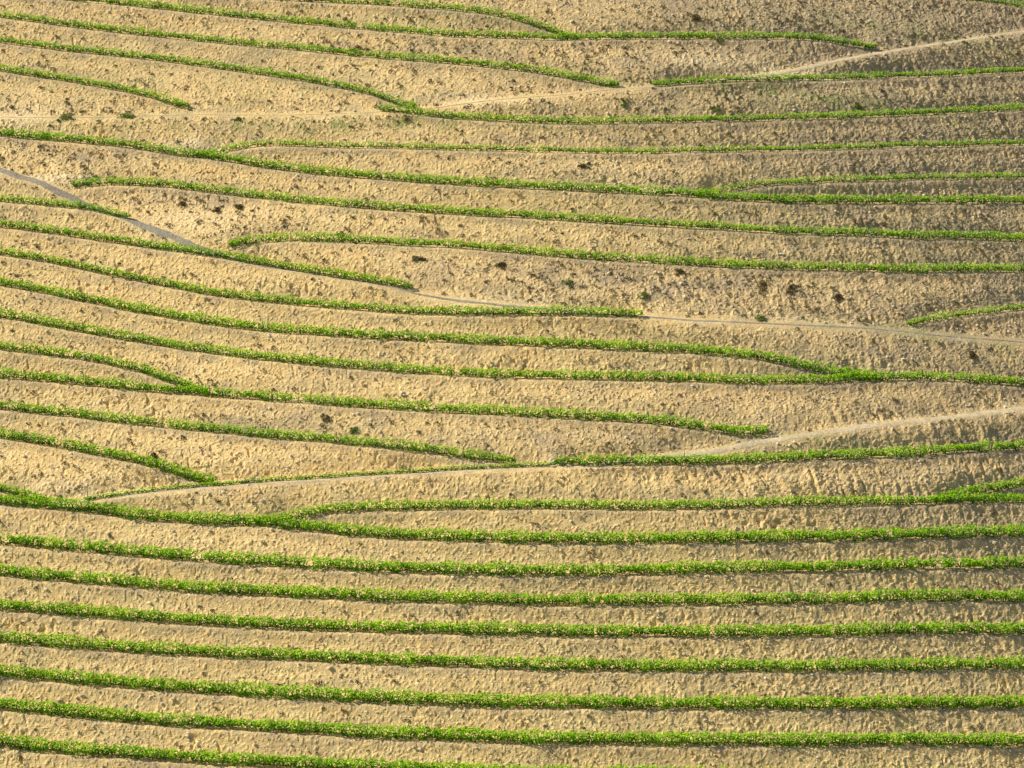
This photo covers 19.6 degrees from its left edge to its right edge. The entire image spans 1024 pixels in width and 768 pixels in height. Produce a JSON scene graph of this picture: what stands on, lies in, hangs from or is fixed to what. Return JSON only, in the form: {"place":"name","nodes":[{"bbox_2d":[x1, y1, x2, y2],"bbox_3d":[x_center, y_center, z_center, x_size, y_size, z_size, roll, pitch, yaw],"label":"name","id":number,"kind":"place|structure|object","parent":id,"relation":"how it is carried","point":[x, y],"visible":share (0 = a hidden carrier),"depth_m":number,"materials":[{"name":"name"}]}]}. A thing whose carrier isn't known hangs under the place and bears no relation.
{"place":"outdoors","nodes":[
{"label":"outdoors","id":0,"kind":"place"},
{"bbox_2d":[0,0,1023,767],"bbox_3d":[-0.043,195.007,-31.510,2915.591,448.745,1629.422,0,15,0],"label":"hillside","id":1,"kind":"structure","parent":0,"point":[930,398],"depth_m":263.28,"materials":[{"name":"soil"}]},
{"bbox_2d":[0,482,46,500],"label":"vine row","id":2,"kind":"object","parent":1,"relation":"on","point":[3,488],"visible":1,"depth_m":252.83,"materials":[{"name":"green plant"}]},
{"bbox_2d":[59,114,71,120],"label":"shrub","id":3,"kind":"object","parent":1,"relation":"on","point":[64,116],"visible":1,"depth_m":281.63,"materials":[{"name":"green plant"}]},
{"bbox_2d":[0,195,131,216],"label":"vine row","id":4,"kind":"object","parent":1,"relation":"on","point":[57,202],"visible":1,"depth_m":274.13,"materials":[{"name":"green plant"}]},
{"bbox_2d":[0,63,189,108],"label":"vine row","id":5,"kind":"object","parent":1,"relation":"on","point":[88,82],"visible":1,"depth_m":284.47,"materials":[{"name":"green plant"}]},
{"bbox_2d":[0,341,205,392],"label":"vine row","id":6,"kind":"object","parent":1,"relation":"on","point":[147,369],"visible":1,"depth_m":262.21,"materials":[{"name":"green plant"}]},
{"bbox_2d":[0,428,216,482],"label":"vine row","id":7,"kind":"object","parent":1,"relation":"on","point":[97,452],"visible":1,"depth_m":255.15,"materials":[{"name":"green plant"}]},
{"bbox_2d":[117,112,134,118],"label":"shrub","id":8,"kind":"object","parent":1,"relation":"on","point":[129,115],"visible":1,"depth_m":281.47,"materials":[{"name":"green plant"}]},
{"bbox_2d":[150,449,163,458],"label":"shrub","id":9,"kind":"object","parent":1,"relation":"on","point":[153,453],"visible":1,"depth_m":255.78,"materials":[{"name":"green plant"}]},
{"bbox_2d":[178,197,187,205],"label":"shrub","id":10,"kind":"object","parent":1,"relation":"on","point":[183,202],"visible":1,"depth_m":274.49,"materials":[{"name":"plant"}]},
{"bbox_2d":[0,219,412,287],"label":"vine row","id":11,"kind":"object","parent":1,"relation":"on","point":[391,282],"visible":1,"depth_m":269.92,"materials":[{"name":"green plant"}]},
{"bbox_2d":[0,36,417,108],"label":"vine row","id":12,"kind":"object","parent":1,"relation":"on","point":[212,63],"visible":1,"depth_m":285.71,"materials":[{"name":"green plant"}]},
{"bbox_2d":[234,204,242,209],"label":"shrub","id":13,"kind":"object","parent":1,"relation":"on","point":[238,206],"visible":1,"depth_m":273.92,"materials":[{"name":"brown plant"}]},
{"bbox_2d":[0,400,515,462],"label":"vine row","id":14,"kind":"object","parent":1,"relation":"on","point":[87,414],"visible":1,"depth_m":256.70,"materials":[{"name":"green plant"}]},
{"bbox_2d":[0,10,618,85],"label":"vine row","id":15,"kind":"object","parent":1,"relation":"on","point":[272,45],"visible":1,"depth_m":286.82,"materials":[{"name":"green plant"}]},
{"bbox_2d":[85,457,555,499],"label":"vine row","id":16,"kind":"object","parent":1,"relation":"on","point":[380,472],"visible":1,"depth_m":253.80,"materials":[{"name":"green plant"}]},
{"bbox_2d":[0,246,643,316],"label":"vine row","id":17,"kind":"object","parent":1,"relation":"on","point":[334,302],"visible":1,"depth_m":266.14,"materials":[{"name":"green plant"}]},
{"bbox_2d":[321,413,329,421],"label":"shrub","id":18,"kind":"object","parent":1,"relation":"on","point":[326,418],"visible":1,"depth_m":257.90,"materials":[{"name":"green plant"}]},
{"bbox_2d":[350,427,358,433],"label":"shrub","id":19,"kind":"object","parent":1,"relation":"on","point":[354,429],"visible":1,"depth_m":257.34,"materials":[{"name":"green plant"}]},
{"bbox_2d":[0,365,768,434],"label":"vine row","id":20,"kind":"object","parent":1,"relation":"on","point":[283,396],"visible":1,"depth_m":258.68,"materials":[{"name":"green plant"}]},
{"bbox_2d":[403,114,409,121],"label":"shrub","id":21,"kind":"object","parent":1,"relation":"on","point":[405,117],"visible":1,"depth_m":280.38,"materials":[{"name":"green plant"}]},
{"bbox_2d":[411,255,425,261],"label":"shrub","id":22,"kind":"object","parent":1,"relation":"on","point":[415,258],"visible":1,"depth_m":269.28,"materials":[{"name":"plant"}]},
{"bbox_2d":[281,0,572,38],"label":"vine row","id":23,"kind":"object","parent":1,"relation":"on","point":[487,10],"visible":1,"depth_m":290.21,"materials":[{"name":"green plant"}]},
{"bbox_2d":[0,277,878,380],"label":"vine row","id":24,"kind":"object","parent":1,"relation":"on","point":[240,324],"visible":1,"depth_m":264.16,"materials":[{"name":"green plant"}]},
{"bbox_2d":[69,0,876,48],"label":"vine row","id":25,"kind":"object","parent":1,"relation":"on","point":[691,35],"visible":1,"depth_m":289.68,"materials":[{"name":"green plant"}]},
{"bbox_2d":[0,730,985,767],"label":"vine row","id":26,"kind":"object","parent":1,"relation":"on","point":[274,760],"visible":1,"depth_m":235.10,"materials":[{"name":"green plant"}]},
{"bbox_2d":[494,261,505,268],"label":"shrub","id":27,"kind":"object","parent":1,"relation":"on","point":[501,263],"visible":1,"depth_m":268.93,"materials":[{"name":"plant"}]},
{"bbox_2d":[0,697,1023,746],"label":"vine row","id":28,"kind":"object","parent":1,"relation":"on","point":[874,738],"visible":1,"depth_m":237.47,"materials":[{"name":"green plant"}]},
{"bbox_2d":[0,663,1023,709],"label":"vine row","id":29,"kind":"object","parent":1,"relation":"on","point":[585,702],"visible":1,"depth_m":239.68,"materials":[{"name":"green plant"}]},
{"bbox_2d":[0,629,1023,671],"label":"vine row","id":30,"kind":"object","parent":1,"relation":"on","point":[351,656],"visible":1,"depth_m":241.97,"materials":[{"name":"green plant"}]},
{"bbox_2d":[0,597,1023,637],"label":"vine row","id":31,"kind":"object","parent":1,"relation":"on","point":[963,627],"visible":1,"depth_m":244.08,"materials":[{"name":"green plant"}]},
{"bbox_2d":[0,492,1023,544],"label":"vine row","id":32,"kind":"object","parent":1,"relation":"on","point":[468,534],"visible":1,"depth_m":250.65,"materials":[{"name":"green plant"}]},
{"bbox_2d":[0,563,1023,605],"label":"vine row","id":33,"kind":"object","parent":1,"relation":"on","point":[497,598],"visible":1,"depth_m":246.19,"materials":[{"name":"green plant"}]},
{"bbox_2d":[0,532,1023,576],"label":"vine row","id":34,"kind":"object","parent":1,"relation":"on","point":[392,567],"visible":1,"depth_m":248.22,"materials":[{"name":"green plant"}]},
{"bbox_2d":[0,0,1023,767],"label":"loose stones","id":35,"kind":"object","parent":1,"relation":"on","point":[526,362],"visible":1,"depth_m":264.80,"materials":[{"name":"beige stone"}]},
{"bbox_2d":[0,306,1023,385],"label":"vine row","id":36,"kind":"object","parent":1,"relation":"on","point":[437,370],"visible":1,"depth_m":262.47,"materials":[{"name":"green plant"}]},
{"bbox_2d":[0,0,1023,764],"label":"weed clumps","id":37,"kind":"object","parent":1,"relation":"on","point":[548,10],"visible":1,"depth_m":275.34,"materials":[{"name":"plant"}]},
{"bbox_2d":[0,128,1023,203],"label":"vine row","id":38,"kind":"object","parent":1,"relation":"on","point":[429,179],"visible":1,"depth_m":277.12,"materials":[{"name":"green plant"}]},
{"bbox_2d":[0,0,1023,766],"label":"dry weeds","id":39,"kind":"object","parent":1,"relation":"on","point":[534,296],"visible":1,"depth_m":269.68,"materials":[{"name":"brown plant"}]},
{"bbox_2d":[0,0,1023,766],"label":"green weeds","id":40,"kind":"object","parent":1,"relation":"on","point":[526,286],"visible":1,"depth_m":272.32,"materials":[{"name":"green plant"}]},
{"bbox_2d":[71,175,1023,240],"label":"vine row","id":41,"kind":"object","parent":1,"relation":"on","point":[485,211],"visible":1,"depth_m":274.44,"materials":[{"name":"green plant"}]},
{"bbox_2d":[543,458,565,466],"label":"rock pile","id":42,"kind":"object","parent":1,"relation":"on","point":[551,460],"visible":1,"depth_m":255.30,"materials":[{"name":"beige stone"}]},
{"bbox_2d":[561,280,572,285],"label":"shrub","id":43,"kind":"object","parent":1,"relation":"on","point":[570,282],"visible":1,"depth_m":268.13,"materials":[{"name":"green plant"}]},
{"bbox_2d":[577,162,590,167],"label":"shrub","id":44,"kind":"object","parent":1,"relation":"on","point":[584,166],"visible":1,"depth_m":277.37,"materials":[{"name":"brown plant"}]},
{"bbox_2d":[196,137,1023,155],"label":"vine row","id":45,"kind":"object","parent":1,"relation":"on","point":[651,150],"visible":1,"depth_m":279.11,"materials":[{"name":"green plant"}]},
{"bbox_2d":[228,230,1023,272],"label":"vine row","id":46,"kind":"object","parent":1,"relation":"on","point":[880,268],"visible":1,"depth_m":271.00,"materials":[{"name":"green plant"}]},
{"bbox_2d":[620,98,631,107],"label":"shrub","id":47,"kind":"object","parent":1,"relation":"on","point":[624,104],"visible":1,"depth_m":283.21,"materials":[{"name":"green plant"}]},
{"bbox_2d":[254,489,1023,522],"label":"vine row","id":48,"kind":"object","parent":1,"relation":"on","point":[772,501],"visible":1,"depth_m":252.49,"materials":[{"name":"green plant"}]},
{"bbox_2d":[637,291,648,299],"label":"shrub","id":49,"kind":"object","parent":1,"relation":"on","point":[643,294],"visible":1,"depth_m":267.65,"materials":[{"name":"green plant"}]},
{"bbox_2d":[674,268,683,274],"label":"shrub","id":50,"kind":"object","parent":1,"relation":"on","point":[677,270],"visible":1,"depth_m":269.77,"materials":[{"name":"plant"}]},
{"bbox_2d":[692,14,700,21],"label":"shrub","id":51,"kind":"object","parent":1,"relation":"on","point":[696,18],"visible":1,"depth_m":292.08,"materials":[{"name":"brown plant"}]},
{"bbox_2d":[378,103,1023,124],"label":"vine row","id":52,"kind":"object","parent":1,"relation":"on","point":[644,120],"visible":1,"depth_m":282.53,"materials":[{"name":"green plant"}]},
{"bbox_2d":[712,105,720,111],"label":"shrub","id":53,"kind":"object","parent":1,"relation":"on","point":[714,108],"visible":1,"depth_m":284.43,"materials":[{"name":"green plant"}]},
{"bbox_2d":[712,36,723,42],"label":"shrub","id":54,"kind":"object","parent":1,"relation":"on","point":[719,38],"visible":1,"depth_m":290.27,"materials":[{"name":"green plant"}]},
{"bbox_2d":[754,313,766,321],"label":"shrub","id":55,"kind":"object","parent":1,"relation":"on","point":[759,318],"visible":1,"depth_m":267.76,"materials":[{"name":"green plant"}]},
{"bbox_2d":[758,280,769,291],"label":"shrub","id":56,"kind":"object","parent":1,"relation":"on","point":[763,283],"visible":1,"depth_m":270.03,"materials":[{"name":"plant"}]},
{"bbox_2d":[554,438,1023,465],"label":"vine row","id":57,"kind":"object","parent":1,"relation":"on","point":[713,459],"visible":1,"depth_m":257.24,"materials":[{"name":"green plant"}]},
{"bbox_2d":[785,282,800,294],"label":"shrub","id":58,"kind":"object","parent":1,"relation":"on","point":[790,287],"visible":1,"depth_m":270.50,"materials":[{"name":"plant"}]},
{"bbox_2d":[652,66,1023,85],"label":"vine row","id":59,"kind":"object","parent":1,"relation":"on","point":[900,74],"visible":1,"depth_m":289.84,"materials":[{"name":"green plant"}]},
{"bbox_2d":[834,293,843,300],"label":"shrub","id":60,"kind":"object","parent":1,"relation":"on","point":[839,297],"visible":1,"depth_m":270.78,"materials":[{"name":"plant"}]},
{"bbox_2d":[853,102,860,109],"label":"shrub","id":61,"kind":"object","parent":1,"relation":"on","point":[856,105],"visible":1,"depth_m":288.28,"materials":[{"name":"green plant"}]},
{"bbox_2d":[694,171,1023,196],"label":"vine row","id":62,"kind":"object","parent":1,"relation":"on","point":[905,177],"visible":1,"depth_m":281.42,"materials":[{"name":"green plant"}]},
{"bbox_2d":[906,301,1023,325],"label":"vine row","id":63,"kind":"object","parent":1,"relation":"on","point":[1010,307],"visible":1,"depth_m":272.71,"materials":[{"name":"green plant"}]},
{"bbox_2d":[968,351,976,357],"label":"shrub","id":64,"kind":"object","parent":1,"relation":"on","point":[972,354],"visible":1,"depth_m":269.40,"materials":[{"name":"brown plant"}]},
{"bbox_2d":[935,477,1023,503],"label":"vine row","id":65,"kind":"object","parent":1,"relation":"on","point":[1004,484],"visible":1,"depth_m":259.59,"materials":[{"name":"green plant"}]},
{"bbox_2d":[957,0,1023,7],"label":"vine row","id":66,"kind":"object","parent":1,"relation":"on","point":[1017,4],"visible":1,"depth_m":303.75,"materials":[{"name":"green plant"}]},
{"bbox_2d":[0,406,1023,506],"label":"dirt track","id":67,"kind":"structure","parent":0,"point":[745,445],"depth_m":258.01,"materials":[{"name":"soil"}]},
{"bbox_2d":[0,168,1023,342],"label":"stone path","id":68,"kind":"structure","parent":0,"point":[137,223],"depth_m":270.98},
{"bbox_2d":[0,30,1023,117],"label":"dirt track","id":69,"kind":"structure","parent":0,"point":[817,65],"depth_m":290.11,"materials":[{"name":"soil"}]}
]}

